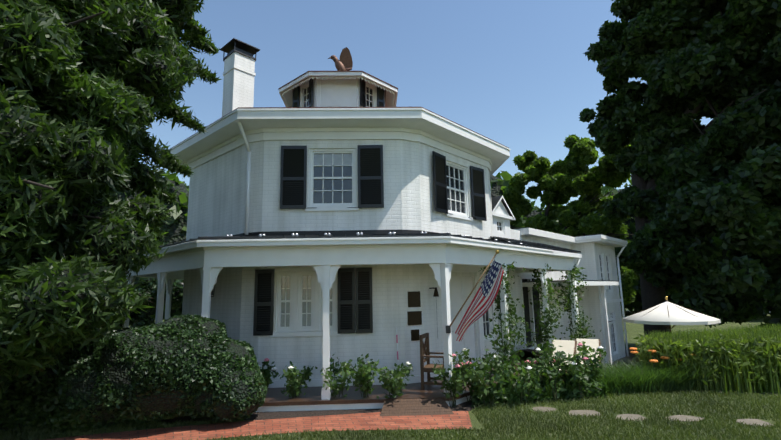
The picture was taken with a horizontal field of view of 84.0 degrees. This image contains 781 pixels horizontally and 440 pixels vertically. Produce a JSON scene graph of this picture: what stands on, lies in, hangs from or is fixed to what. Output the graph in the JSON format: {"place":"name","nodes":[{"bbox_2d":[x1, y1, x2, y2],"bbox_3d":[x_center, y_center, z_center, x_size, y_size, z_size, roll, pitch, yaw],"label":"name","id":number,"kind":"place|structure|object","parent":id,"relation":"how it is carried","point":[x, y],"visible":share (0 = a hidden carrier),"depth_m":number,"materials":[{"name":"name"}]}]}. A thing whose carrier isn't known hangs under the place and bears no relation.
{"place":"outdoors","nodes":[
{"label":"outdoors","id":0,"kind":"place"},
{"bbox_2d":[44,411,471,439],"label":"brick path","id":1,"kind":"structure","parent":0,"point":[376,420],"depth_m":7.77,"materials":[{"name":"red brick"}]},
{"bbox_2d":[380,398,453,415],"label":"porch ramp","id":2,"kind":"structure","parent":1,"relation":"on","point":[410,407],"depth_m":8.60,"materials":[{"name":"brown wood"}]},
{"bbox_2d":[0,309,780,439],"bbox_3d":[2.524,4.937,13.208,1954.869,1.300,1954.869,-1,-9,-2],"label":"ground","id":3,"kind":"structure","parent":0,"point":[632,329],"depth_m":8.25,"materials":[{"name":"green plant"}]},
{"bbox_2d":[0,242,183,431],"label":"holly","id":4,"kind":"object","parent":3,"relation":"on","point":[153,286],"depth_m":19.94,"materials":[{"name":"green plant"}]},
{"bbox_2d":[0,0,220,399],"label":"oak tree","id":5,"kind":"object","parent":3,"relation":"on","point":[34,96],"depth_m":6.35,"materials":[{"name":"green plant"}]},
{"bbox_2d":[55,313,267,428],"bbox_3d":[-4.373,2.851,8.385,3.963,2.011,2.256,-1,-9,-2],"label":"boxwood shrub","id":6,"kind":"object","parent":3,"relation":"on","point":[85,415],"depth_m":7.70,"materials":[{"name":"green plant"}]},
{"bbox_2d":[122,38,553,411],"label":"house","id":7,"kind":"structure","parent":3,"relation":"on","point":[344,216],"depth_m":10.96,"materials":[{"name":"paint"}]},
{"bbox_2d":[328,47,352,70],"bbox_3d":[-1.951,-5.808,16.866,0.973,1.767,0.440,-1,-9,-2],"label":"eagle statue","id":8,"kind":"object","parent":7,"relation":"on","point":[344,62],"visible":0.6,"depth_m":16.84,"materials":[{"name":"brown metal"}]},
{"bbox_2d":[419,333,452,389],"bbox_3d":[1.054,3.213,9.908,0.615,1.180,0.620,-5,-10,20],"label":"porch armchair","id":9,"kind":"object","parent":7,"relation":"on","point":[426,353],"visible":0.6,"depth_m":9.79,"materials":[{"name":"brown wood"}]},
{"bbox_2d":[446,250,503,340],"bbox_3d":[1.722,1.592,9.015,1.410,1.856,0.141,-8,-12,37],"label":"flag on pole","id":10,"kind":"object","parent":7,"relation":"attached to","point":[483,299],"visible":1,"depth_m":8.88,"materials":[{"name":"multicoloured fabric"}]},
{"bbox_2d":[158,375,589,422],"bbox_3d":[-1.410,4.177,10.657,15.239,0.009,5.390,-1,-9,2],"label":"mulch bed","id":11,"kind":"object","parent":3,"relation":"on","point":[465,406],"visible":0.02,"depth_m":8.64,"materials":[{"name":"soil"}]},
{"bbox_2d":[396,327,398,364],"bbox_3d":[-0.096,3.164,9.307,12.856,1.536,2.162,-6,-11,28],"label":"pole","id":12,"kind":"object","parent":3,"relation":"on","point":[397,346],"visible":0.12,"depth_m":10.39,"materials":[{"name":"white paint"}]},
{"bbox_2d":[260,340,606,407],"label":"rose bushes","id":13,"kind":"object","parent":3,"relation":"on","point":[471,377],"depth_m":9.15,"materials":[{"name":"green plant"}]},
{"bbox_2d":[112,168,777,318],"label":"tree line","id":14,"kind":"object","parent":3,"relation":"on","point":[635,305],"depth_m":48.10,"materials":[{"name":"green plant"}]},
{"bbox_2d":[470,377,608,406],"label":"perennial leaves","id":15,"kind":"object","parent":3,"relation":"on","point":[544,392],"visible":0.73,"depth_m":9.22,"materials":[{"name":"green plant"}]},
{"bbox_2d":[478,262,600,383],"bbox_3d":[4.602,2.917,12.896,4.760,3.360,4.647,-1,-9,-2],"label":"climbing vine","id":16,"kind":"object","parent":3,"relation":"on","point":[582,330],"depth_m":12.87,"materials":[{"name":"green plant"}]},
{"bbox_2d":[490,195,643,366],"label":"wing","id":17,"kind":"structure","parent":3,"relation":"on","point":[595,257],"depth_m":18.45,"materials":[{"name":"white wood"}]},
{"bbox_2d":[503,134,639,310],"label":"tree","id":18,"kind":"object","parent":3,"relation":"on","point":[558,177],"depth_m":40.24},
{"bbox_2d":[549,338,639,375],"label":"outdoor chairs","id":19,"kind":"object","parent":3,"relation":"on","point":[569,347],"depth_m":12.19,"materials":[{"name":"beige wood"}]},
{"bbox_2d":[585,347,714,394],"bbox_3d":[5.974,3.494,10.187,3.525,0.924,1.952,-1,-9,-2],"label":"daylily","id":20,"kind":"object","parent":3,"relation":"on","point":[620,378],"depth_m":9.72,"materials":[{"name":"green plant"}]},
{"bbox_2d":[532,407,772,426],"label":"stepping stones","id":21,"kind":"object","parent":3,"relation":"on","point":[674,417],"visible":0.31,"depth_m":7.95,"materials":[{"name":"grey stone"}]},
{"bbox_2d":[622,296,720,331],"bbox_3d":[9.562,4.174,14.749,2.632,3.130,2.632,-3,-10,9],"label":"patio umbrella","id":22,"kind":"object","parent":3,"relation":"on","point":[667,313],"visible":0.85,"depth_m":14.27,"materials":[{"name":"fabric"}]},
{"bbox_2d":[579,0,780,336],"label":"tree","id":23,"kind":"object","parent":3,"relation":"on","point":[758,38],"depth_m":21.85,"materials":[{"name":"green plant"}]},
{"bbox_2d":[138,0,711,207],"label":"sky","id":24,"kind":"structure","parent":0,"point":[516,74],"materials":[{"name":"blue"}]},
{"bbox_2d":[633,322,780,394],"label":"tall grass","id":25,"kind":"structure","parent":0,"point":[729,384],"depth_m":9.66,"materials":[{"name":"green plant"}]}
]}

